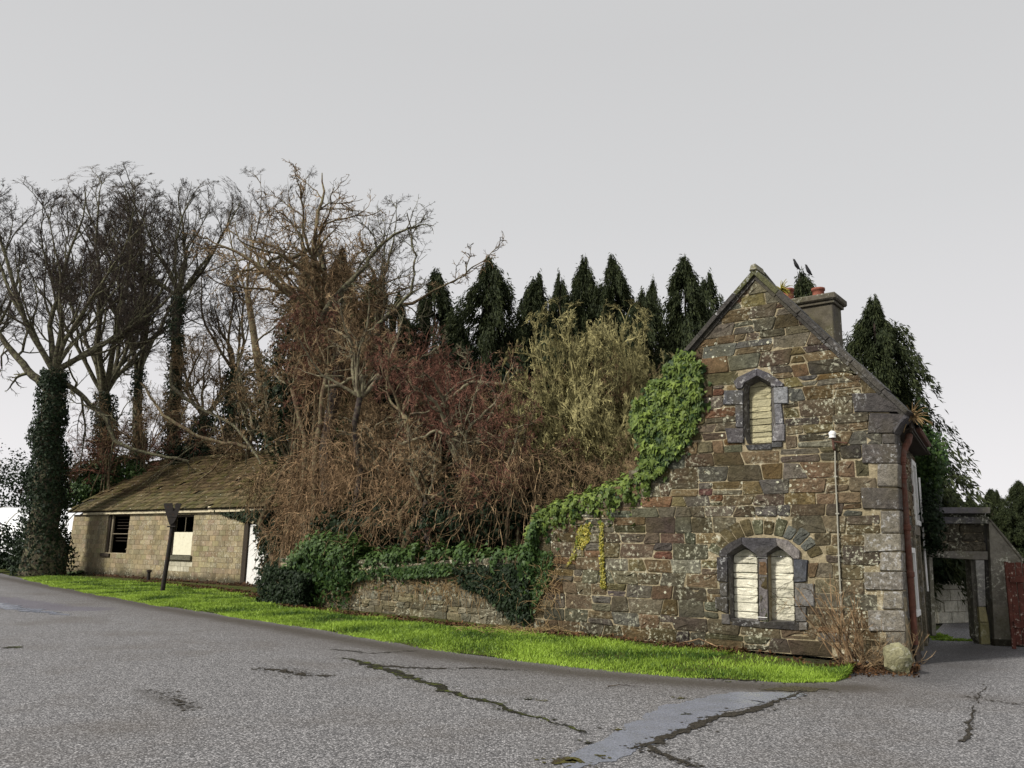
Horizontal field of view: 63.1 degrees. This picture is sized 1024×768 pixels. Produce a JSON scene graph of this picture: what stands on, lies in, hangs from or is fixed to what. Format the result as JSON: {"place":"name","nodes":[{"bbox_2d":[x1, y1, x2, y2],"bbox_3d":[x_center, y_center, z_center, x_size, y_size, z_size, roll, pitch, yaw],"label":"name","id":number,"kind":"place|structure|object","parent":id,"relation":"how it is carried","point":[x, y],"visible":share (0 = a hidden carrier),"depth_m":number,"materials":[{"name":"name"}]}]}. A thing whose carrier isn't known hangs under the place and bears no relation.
{"place":"outdoors","nodes":[
{"label":"outdoors","id":0,"kind":"place"},
{"bbox_2d":[164,391,280,476],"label":"bare shrub","id":1,"kind":"object","parent":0,"point":[233,451],"visible":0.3,"depth_m":43.04,"materials":[{"name":"brown plant"}]},
{"bbox_2d":[325,388,431,507],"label":"bare shrub","id":2,"kind":"object","parent":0,"point":[365,436],"visible":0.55,"depth_m":27.91,"materials":[{"name":"brown plant"}]},
{"bbox_2d":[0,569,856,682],"bbox_3d":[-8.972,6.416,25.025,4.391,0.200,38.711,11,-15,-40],"label":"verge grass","id":3,"kind":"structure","parent":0,"point":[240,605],"depth_m":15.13,"materials":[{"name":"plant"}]},
{"bbox_2d":[0,517,71,568],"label":"hedge","id":4,"kind":"object","parent":3,"relation":"on","point":[6,540],"visible":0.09,"depth_m":48.60,"materials":[{"name":"green plant"}]},
{"bbox_2d":[0,438,72,507],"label":"hedge","id":5,"kind":"object","parent":3,"relation":"on","point":[4,468],"visible":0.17,"depth_m":65.47,"materials":[{"name":"green plant"}]},
{"bbox_2d":[0,506,80,555],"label":"polytunnel","id":6,"kind":"structure","parent":3,"relation":"on","point":[10,512],"depth_m":54.94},
{"bbox_2d":[160,503,181,590],"bbox_3d":[-11.875,5.695,28.850,0.627,3.108,0.175,1,-11,0],"label":"road sign","id":7,"kind":"object","parent":3,"relation":"on","point":[171,513],"visible":0.98,"depth_m":28.92,"materials":[{"name":"metal"}]},
{"bbox_2d":[66,450,356,583],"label":"block shed","id":8,"kind":"structure","parent":3,"relation":"on","point":[126,520],"depth_m":39.50,"materials":[{"name":"concrete"}]},
{"bbox_2d":[64,452,154,491],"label":"roof ivy","id":9,"kind":"object","parent":8,"relation":"on","point":[130,468],"visible":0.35,"depth_m":46.56,"materials":[{"name":"green plant"}]},
{"bbox_2d":[49,337,194,479],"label":"branch","id":10,"kind":"object","parent":8,"relation":"on","point":[74,391],"visible":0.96,"depth_m":42.30,"materials":[{"name":"brown plant"}]},
{"bbox_2d":[170,515,193,560],"bbox_3d":[-14.909,6.942,37.718,1.987,2.022,0.320,-8,-14,37],"label":"window","id":11,"kind":"structure","parent":8,"relation":"in","point":[182,541],"depth_m":37.67,"materials":[{"name":"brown wood"}]},
{"bbox_2d":[151,433,238,464],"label":"roof ivy","id":12,"kind":"object","parent":8,"relation":"on","point":[196,452],"visible":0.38,"depth_m":45.65,"materials":[{"name":"green plant"}]},
{"bbox_2d":[140,381,250,491],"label":"branch","id":13,"kind":"object","parent":8,"relation":"on","point":[190,432],"visible":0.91,"depth_m":41.43,"materials":[{"name":"brown plant"}]},
{"bbox_2d":[136,338,269,493],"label":"branch","id":14,"kind":"object","parent":8,"relation":"on","point":[179,393],"visible":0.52,"depth_m":42.92,"materials":[{"name":"brown plant"}]},
{"bbox_2d":[211,341,283,451],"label":"evergreen scrub","id":15,"kind":"object","parent":8,"relation":"on","point":[232,414],"visible":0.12,"depth_m":44.94,"materials":[{"name":"green plant"}]},
{"bbox_2d":[240,522,263,583],"bbox_3d":[-10.542,6.979,34.283,1.662,2.667,0.150,-8,-14,37],"label":"door","id":16,"kind":"structure","parent":8,"relation":"in","point":[248,563],"depth_m":34.49,"materials":[{"name":"white paint"}]},
{"bbox_2d":[239,508,293,587],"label":"shed ivy","id":17,"kind":"object","parent":8,"relation":"attached to","point":[264,550],"visible":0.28,"depth_m":32.79,"materials":[{"name":"brown plant"}]},
{"bbox_2d":[222,460,311,527],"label":"hanging vines","id":18,"kind":"object","parent":8,"relation":"hanging from","point":[258,487],"visible":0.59,"depth_m":32.47,"materials":[{"name":"plant"}]},
{"bbox_2d":[252,247,330,507],"bbox_3d":[-9.053,-0.307,34.737,3.047,11.145,2.659,8,-13,-31],"label":"evergreen scrub","id":19,"kind":"object","parent":8,"relation":"on","point":[277,391],"visible":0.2,"depth_m":34.14,"materials":[{"name":"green plant"}]},
{"bbox_2d":[243,321,330,582],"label":"tree","id":20,"kind":"object","parent":3,"relation":"on","point":[298,414],"visible":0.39,"depth_m":31.10,"materials":[{"name":"brown plant"}]},
{"bbox_2d":[241,377,342,561],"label":"tree","id":21,"kind":"object","parent":3,"relation":"on","point":[270,426],"visible":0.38,"depth_m":32.60,"materials":[{"name":"brown plant"}]},
{"bbox_2d":[236,422,379,585],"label":"vine column","id":22,"kind":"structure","parent":3,"relation":"on","point":[301,481],"depth_m":26.44,"materials":[{"name":"plant"}]},
{"bbox_2d":[275,527,375,609],"bbox_3d":[-5.079,5.935,22.972,3.162,3.918,1.730,-9,-15,41],"label":"ivy mound","id":23,"kind":"object","parent":3,"relation":"on","point":[302,560],"visible":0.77,"depth_m":22.54,"materials":[{"name":"green plant"}]},
{"bbox_2d":[246,248,417,557],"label":"vine column","id":24,"kind":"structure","parent":3,"relation":"on","point":[312,370],"depth_m":29.13,"materials":[{"name":"plant"}]},
{"bbox_2d":[352,201,436,349],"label":"branch","id":25,"kind":"object","parent":24,"relation":"attached to","point":[387,315],"visible":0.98,"depth_m":29.08,"materials":[{"name":"brown plant"}]},
{"bbox_2d":[270,289,412,536],"bbox_3d":[-6.134,1.962,28.000,4.368,10.417,3.644,-9,-15,41],"label":"tree","id":26,"kind":"object","parent":3,"relation":"on","point":[319,429],"visible":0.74,"depth_m":28.44,"materials":[{"name":"brown plant"}]},
{"bbox_2d":[182,160,506,534],"bbox_3d":[-6.703,-0.304,30.201,10.539,15.565,8.024,7,-13,-27],"label":"vine clad tree","id":27,"kind":"object","parent":3,"relation":"on","point":[316,270],"visible":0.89,"depth_m":29.62,"materials":[{"name":"brown plant"}]},
{"bbox_2d":[268,202,406,411],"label":"vines","id":28,"kind":"object","parent":27,"relation":"attached to","point":[333,246],"visible":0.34,"depth_m":31.00,"materials":[{"name":"plant"}]},
{"bbox_2d":[307,195,437,338],"bbox_3d":[-5.054,-4.241,29.522,4.926,5.206,2.809,1,-11,0],"label":"branch","id":29,"kind":"object","parent":27,"relation":"attached to","point":[347,284],"visible":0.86,"depth_m":29.23,"materials":[{"name":"brown plant"}]},
{"bbox_2d":[289,284,422,531],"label":"tree","id":30,"kind":"object","parent":3,"relation":"on","point":[361,392],"visible":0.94,"depth_m":25.94,"materials":[{"name":"brown plant"}]},
{"bbox_2d":[260,402,443,569],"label":"hanging vines","id":31,"kind":"object","parent":30,"relation":"hanging from","point":[352,481],"visible":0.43,"depth_m":25.00,"materials":[{"name":"plant"}]},
{"bbox_2d":[306,484,445,561],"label":"evergreen scrub","id":32,"kind":"object","parent":3,"relation":"on","point":[337,520],"visible":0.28,"depth_m":24.06,"materials":[{"name":"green plant"}]},
{"bbox_2d":[280,557,531,628],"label":"boundary wall","id":33,"kind":"structure","parent":3,"relation":"on","point":[487,614],"depth_m":20.05,"materials":[{"name":"stone"}]},
{"bbox_2d":[256,564,318,606],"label":"creeping ivy","id":34,"kind":"object","parent":33,"relation":"attached to","point":[295,590],"visible":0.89,"depth_m":22.96,"materials":[{"name":"green plant"}]},
{"bbox_2d":[316,562,454,591],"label":"creeping ivy","id":35,"kind":"object","parent":33,"relation":"attached to","point":[432,570],"visible":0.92,"depth_m":20.44,"materials":[{"name":"green plant"}]},
{"bbox_2d":[312,549,539,622],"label":"dead stems","id":36,"kind":"object","parent":33,"relation":"attached to","point":[431,591],"visible":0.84,"depth_m":19.94,"materials":[{"name":"plant"}]},
{"bbox_2d":[347,539,529,606],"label":"wall top ivy","id":37,"kind":"object","parent":33,"relation":"attached to","point":[460,553],"depth_m":20.29,"materials":[{"name":"green plant"}]},
{"bbox_2d":[450,562,531,624],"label":"creeping ivy","id":38,"kind":"object","parent":33,"relation":"attached to","point":[472,584],"visible":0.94,"depth_m":18.28,"materials":[{"name":"green plant"}]},
{"bbox_2d":[361,332,476,547],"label":"tree","id":39,"kind":"object","parent":3,"relation":"on","point":[385,363],"visible":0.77,"depth_m":24.26,"materials":[{"name":"brown plant"}]},
{"bbox_2d":[319,414,504,586],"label":"hanging vines","id":40,"kind":"object","parent":39,"relation":"hanging from","point":[386,519],"visible":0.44,"depth_m":22.51,"materials":[{"name":"plant"}]},
{"bbox_2d":[400,406,536,484],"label":"branch","id":41,"kind":"object","parent":39,"relation":"attached to","point":[441,433],"visible":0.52,"depth_m":22.90,"materials":[{"name":"brown plant"}]},
{"bbox_2d":[383,417,492,553],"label":"tree","id":42,"kind":"object","parent":3,"relation":"on","point":[419,459],"visible":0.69,"depth_m":22.29,"materials":[{"name":"brown plant"}]},
{"bbox_2d":[134,580,863,670],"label":"leaf litter","id":43,"kind":"object","parent":3,"relation":"on","point":[683,644],"visible":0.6,"depth_m":16.35,"materials":[{"name":"plant"}]},
{"bbox_2d":[2,563,943,681],"bbox_3d":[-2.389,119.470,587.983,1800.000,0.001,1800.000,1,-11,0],"label":"ground","id":44,"kind":"structure","parent":0,"point":[813,659],"depth_m":14.47,"materials":[{"name":"soil"}]},
{"bbox_2d":[0,227,43,559],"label":"bare tree","id":45,"kind":"object","parent":44,"relation":"on","point":[3,316],"visible":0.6,"depth_m":45.57,"materials":[{"name":"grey plant"}]},
{"bbox_2d":[17,399,152,552],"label":"bare shrub","id":46,"kind":"object","parent":44,"relation":"on","point":[102,471],"visible":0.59,"depth_m":45.73,"materials":[{"name":"brown plant"}]},
{"bbox_2d":[0,176,206,575],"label":"bare tree","id":47,"kind":"object","parent":44,"relation":"on","point":[46,547],"visible":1,"depth_m":42.28,"materials":[{"name":"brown plant"}]},
{"bbox_2d":[0,305,48,396],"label":"branch","id":48,"kind":"object","parent":47,"relation":"attached to","point":[30,373],"visible":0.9,"depth_m":42.86,"materials":[{"name":"grey plant"}]},
{"bbox_2d":[19,164,212,487],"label":"bare tree","id":49,"kind":"object","parent":44,"relation":"on","point":[104,382],"visible":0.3,"depth_m":50.37,"materials":[{"name":"brown plant"}]},
{"bbox_2d":[32,161,239,463],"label":"bare tree","id":50,"kind":"object","parent":44,"relation":"on","point":[137,377],"visible":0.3,"depth_m":53.75,"materials":[{"name":"grey plant"}]},
{"bbox_2d":[72,362,225,482],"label":"bare shrub","id":51,"kind":"object","parent":44,"relation":"on","point":[144,438],"visible":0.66,"depth_m":46.92,"materials":[{"name":"brown plant"}]},
{"bbox_2d":[86,172,256,531],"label":"bare tree","id":52,"kind":"object","parent":44,"relation":"on","point":[194,277],"visible":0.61,"depth_m":50.17,"materials":[{"name":"brown plant"}]},
{"bbox_2d":[150,323,263,555],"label":"bare tree","id":53,"kind":"object","parent":44,"relation":"on","point":[203,418],"visible":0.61,"depth_m":47.94,"materials":[{"name":"brown plant"}]},
{"bbox_2d":[183,261,279,448],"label":"bare tree","id":54,"kind":"object","parent":44,"relation":"on","point":[228,314],"visible":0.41,"depth_m":50.80,"materials":[{"name":"brown plant"}]},
{"bbox_2d":[208,347,278,458],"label":"tree","id":55,"kind":"object","parent":44,"relation":"on","point":[241,391],"visible":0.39,"depth_m":40.52,"materials":[{"name":"brown plant"}]},
{"bbox_2d":[210,167,291,449],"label":"bare tree","id":56,"kind":"object","parent":44,"relation":"on","point":[253,335],"visible":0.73,"depth_m":45.19,"materials":[{"name":"brown plant"}]},
{"bbox_2d":[243,235,362,582],"bbox_3d":[-8.299,1.025,31.478,4.702,13.398,4.342,10,-14,-37],"label":"bare tree","id":57,"kind":"object","parent":44,"relation":"on","point":[281,306],"visible":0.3,"depth_m":31.39,"materials":[{"name":"brown plant"}]},
{"bbox_2d":[269,311,412,551],"bbox_3d":[-6.390,2.256,29.731,4.373,10.366,4.672,-6,-14,33],"label":"bare tree","id":58,"kind":"object","parent":44,"relation":"on","point":[298,347],"visible":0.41,"depth_m":29.93,"materials":[{"name":"brown plant"}]},
{"bbox_2d":[325,396,426,542],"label":"tree","id":59,"kind":"object","parent":44,"relation":"on","point":[361,434],"visible":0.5,"depth_m":25.84,"materials":[{"name":"brown plant"}]},
{"bbox_2d":[346,194,434,359],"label":"bare tree","id":60,"kind":"object","parent":44,"relation":"on","point":[384,254],"visible":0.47,"depth_m":36.90,"materials":[{"name":"brown twig"},{"name":"grey bark"},{"name":"dark twig bark"}]},
{"bbox_2d":[336,333,448,485],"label":"evergreen scrub","id":61,"kind":"object","parent":44,"relation":"on","point":[390,395],"visible":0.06,"depth_m":31.99,"materials":[{"name":"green plant"}]},
{"bbox_2d":[360,318,469,494],"bbox_3d":[-2.861,2.530,27.628,4.043,9.306,3.785,-7,-14,34],"label":"bare shrub","id":62,"kind":"object","parent":44,"relation":"on","point":[434,365],"visible":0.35,"depth_m":27.30,"materials":[{"name":"brown plant"}]},
{"bbox_2d":[344,267,505,529],"bbox_3d":[-3.397,1.769,35.346,7.208,14.159,7.353,1,-11,0],"label":"conifer tree","id":63,"kind":"object","parent":44,"relation":"on","point":[443,300],"visible":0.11,"depth_m":35.72,"materials":[{"name":"green plant"}]},
{"bbox_2d":[384,386,489,547],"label":"tree","id":64,"kind":"object","parent":44,"relation":"on","point":[441,448],"visible":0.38,"depth_m":24.41,"materials":[{"name":"brown plant"}]},
{"bbox_2d":[399,351,524,529],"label":"tree","id":65,"kind":"object","parent":44,"relation":"on","point":[446,418],"visible":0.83,"depth_m":23.32,"materials":[{"name":"brown plant"}]},
{"bbox_2d":[395,345,537,490],"bbox_3d":[-1.467,2.638,26.138,4.785,8.443,4.500,1,-11,0],"label":"bare shrub","id":66,"kind":"object","parent":44,"relation":"on","point":[471,386],"visible":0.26,"depth_m":26.36,"materials":[{"name":"brown plant"}]},
{"bbox_2d":[384,332,549,485],"bbox_3d":[-1.506,1.454,31.278,6.908,6.846,3.200,1,-11,0],"label":"evergreen scrub","id":67,"kind":"object","parent":44,"relation":"on","point":[479,369],"visible":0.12,"depth_m":31.33,"materials":[{"name":"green plant"}]},
{"bbox_2d":[397,474,543,561],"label":"bare shrub","id":68,"kind":"object","parent":44,"relation":"on","point":[440,518],"visible":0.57,"depth_m":21.18,"materials":[{"name":"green plant"}]},
{"bbox_2d":[410,426,547,552],"bbox_3d":[-0.600,3.616,21.397,2.893,4.843,3.090,-5,-13,26],"label":"bare shrub","id":69,"kind":"object","parent":44,"relation":"on","point":[517,531],"visible":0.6,"depth_m":21.08,"materials":[{"name":"brown plant"}]},
{"bbox_2d":[400,254,569,559],"bbox_3d":[-1.229,1.607,34.942,9.126,14.322,7.111,1,-11,0],"label":"conifer tree","id":70,"kind":"object","parent":44,"relation":"on","point":[494,298],"visible":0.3,"depth_m":34.84,"materials":[{"name":"green plant"}]},
{"bbox_2d":[448,422,538,548],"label":"tree","id":71,"kind":"object","parent":44,"relation":"on","point":[466,452],"visible":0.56,"depth_m":21.82,"materials":[{"name":"brown plant"}]},
{"bbox_2d":[425,344,566,530],"bbox_3d":[-0.282,2.785,24.250,3.499,7.544,3.737,-7,-14,35],"label":"bare shrub","id":72,"kind":"object","parent":44,"relation":"on","point":[490,403],"visible":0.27,"depth_m":24.11,"materials":[{"name":"brown plant"}]},
{"bbox_2d":[473,392,588,540],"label":"tree","id":73,"kind":"object","parent":44,"relation":"on","point":[502,429],"visible":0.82,"depth_m":21.90,"materials":[{"name":"brown plant"}]},
{"bbox_2d":[530,269,590,387],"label":"conifer tree","id":74,"kind":"object","parent":44,"relation":"on","point":[560,290],"visible":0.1,"depth_m":37.30,"materials":[{"name":"green plant"}]},
{"bbox_2d":[503,433,624,514],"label":"bare shrub","id":75,"kind":"object","parent":44,"relation":"on","point":[562,496],"visible":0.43,"depth_m":21.96,"materials":[{"name":"brown plant"}]},
{"bbox_2d":[491,295,673,494],"bbox_3d":[2.724,2.015,24.144,6.686,9.235,5.846,1,-11,0],"label":"willow bush","id":76,"kind":"object","parent":44,"relation":"on","point":[578,420],"visible":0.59,"depth_m":23.44,"materials":[{"name":"green plant"}]},
{"bbox_2d":[383,410,612,564],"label":"hanging vines","id":77,"kind":"object","parent":76,"relation":"hanging from","point":[520,457],"visible":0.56,"depth_m":20.97,"materials":[{"name":"plant"}]},
{"bbox_2d":[549,254,619,394],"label":"conifer tree","id":78,"kind":"object","parent":44,"relation":"on","point":[583,283],"visible":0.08,"depth_m":38.16,"materials":[{"name":"green plant"}]},
{"bbox_2d":[567,430,639,495],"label":"bare shrub","id":79,"kind":"object","parent":44,"relation":"on","point":[623,466],"visible":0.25,"depth_m":20.33,"materials":[{"name":"brown plant"}]},
{"bbox_2d":[557,252,664,411],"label":"conifer tree","id":80,"kind":"object","parent":44,"relation":"on","point":[616,287],"visible":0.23,"depth_m":37.21,"materials":[{"name":"green plant"}]},
{"bbox_2d":[596,254,794,589],"bbox_3d":[6.501,1.493,31.438,7.935,13.567,6.915,1,-11,0],"label":"conifer tree","id":81,"kind":"object","parent":44,"relation":"on","point":[689,326],"visible":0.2,"depth_m":31.77,"materials":[{"name":"green plant"}]},
{"bbox_2d":[532,264,933,661],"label":"stone house","id":82,"kind":"structure","parent":44,"relation":"on","point":[730,493],"depth_m":15.29,"materials":[{"name":"stone"}]},
{"bbox_2d":[517,505,541,627],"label":"corner ivy","id":83,"kind":"object","parent":82,"relation":"attached to","point":[530,548],"visible":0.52,"depth_m":17.87,"materials":[{"name":"green plant"}]},
{"bbox_2d":[529,549,553,608],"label":"creeping ivy","id":84,"kind":"object","parent":82,"relation":"attached to","point":[537,577],"visible":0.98,"depth_m":17.73,"materials":[{"name":"green plant"}]},
{"bbox_2d":[523,466,650,551],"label":"slope ivy","id":85,"kind":"object","parent":82,"relation":"attached to","point":[556,508],"visible":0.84,"depth_m":17.28,"materials":[{"name":"green plant"}]},
{"bbox_2d":[628,348,711,481],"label":"gable ivy","id":86,"kind":"object","parent":82,"relation":"attached to","point":[667,408],"visible":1,"depth_m":16.41,"materials":[{"name":"green plant"}]},
{"bbox_2d":[743,376,775,443],"bbox_3d":[4.649,0.488,15.533,0.616,1.264,0.260,-8,-14,37],"label":"lancet window","id":87,"kind":"structure","parent":82,"relation":"in","point":[761,397],"depth_m":15.62,"materials":[{"name":"wood"}]},
{"bbox_2d":[900,433,923,663],"bbox_3d":[6.645,2.669,13.830,0.193,3.759,0.411,-10,-16,43],"label":"downpipe","id":88,"kind":"object","parent":82,"relation":"attached to","point":[906,444],"visible":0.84,"depth_m":13.70,"materials":[{"name":"metal"}]},
{"bbox_2d":[912,525,927,650],"bbox_3d":[7.741,3.885,16.023,0.260,2.280,1.150,-5,-13,29],"label":"door","id":89,"kind":"structure","parent":82,"relation":"in","point":[916,529],"depth_m":16.19,"materials":[{"name":"brown wood"}]},
{"bbox_2d":[911,397,951,510],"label":"eave ivy","id":90,"kind":"object","parent":82,"relation":"attached to","point":[930,468],"visible":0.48,"depth_m":18.27,"materials":[{"name":"green plant"}]},
{"bbox_2d":[918,475,950,574],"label":"gateway ivy","id":91,"kind":"object","parent":82,"relation":"attached to","point":[932,538],"visible":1,"depth_m":16.88,"materials":[{"name":"green plant"}]},
{"bbox_2d":[831,620,935,670],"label":"bramble","id":92,"kind":"object","parent":44,"relation":"on","point":[878,657],"visible":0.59,"depth_m":12.74,"materials":[{"name":"plant"}]},
{"bbox_2d":[842,294,1011,608],"bbox_3d":[10.977,1.965,23.772,6.307,9.695,6.555,1,-11,0],"label":"conifer tree","id":93,"kind":"object","parent":44,"relation":"on","point":[876,348],"visible":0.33,"depth_m":23.95,"materials":[{"name":"green plant"}]},
{"bbox_2d":[990,507,1023,563],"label":"conifer tree","id":94,"kind":"object","parent":44,"relation":"on","point":[1005,519],"visible":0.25,"depth_m":29.31,"materials":[{"name":"green plant"}]},
{"bbox_2d":[0,573,1023,767],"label":"road","id":95,"kind":"structure","parent":0,"point":[83,677],"depth_m":9.09,"materials":[{"name":"asphalt"}]},
{"bbox_2d":[341,657,600,732],"bbox_3d":[-0.839,3.719,10.293,0.826,0.002,6.019,9,-14,-35],"label":"road crack","id":96,"kind":"object","parent":95,"relation":"on","point":[441,686],"visible":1,"depth_m":10.19,"materials":[{"name":"asphalt"}]},
{"bbox_2d":[562,692,806,767],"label":"wet patch","id":97,"kind":"object","parent":95,"relation":"on","point":[661,720],"visible":1,"depth_m":8.36,"materials":[{"name":"liquid"}]},
{"bbox_2d":[619,689,806,749],"bbox_3d":[2.365,3.486,8.810,0.495,0.002,4.346,-7,-14,37],"label":"damp edge","id":98,"kind":"object","parent":95,"relation":"on","point":[693,725],"visible":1,"depth_m":8.38,"materials":[{"name":"asphalt"}]},
{"bbox_2d":[792,577,870,666],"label":"dead bush","id":99,"kind":"object","parent":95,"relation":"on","point":[840,621],"visible":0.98,"depth_m":12.94,"materials":[{"name":"plant"}]},
{"bbox_2d":[883,642,912,674],"bbox_3d":[5.664,4.059,12.229,0.399,0.512,0.339,-3,-12,22],"label":"boulder","id":100,"kind":"object","parent":95,"relation":"on","point":[898,657],"visible":0.84,"depth_m":12.12,"materials":[{"name":"stone"}]},
{"bbox_2d":[934,579,968,623],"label":"yard wall","id":101,"kind":"structure","parent":95,"relation":"on","point":[952,609],"depth_m":22.14,"materials":[{"name":"concrete"}]},
{"bbox_2d":[923,507,991,644],"bbox_3d":[9.144,3.916,17.131,1.235,2.710,0.785,-1,-11,9],"label":"stone gateway","id":102,"kind":"object","parent":95,"relation":"on","point":[966,535],"visible":0.78,"depth_m":17.03,"materials":[{"name":"stone"}]},
{"bbox_2d":[986,518,1023,646],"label":"rendered wall","id":103,"kind":"structure","parent":95,"relation":"on","point":[1001,549],"depth_m":16.81,"materials":[{"name":"concrete"}]},
{"bbox_2d":[1004,562,1023,648],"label":"red gate","id":104,"kind":"structure","parent":95,"relation":"on","point":[1016,619],"depth_m":16.07,"materials":[{"name":"paint"}]},
{"bbox_2d":[0,0,1023,556],"label":"sky","id":105,"kind":"structure","parent":0,"point":[876,147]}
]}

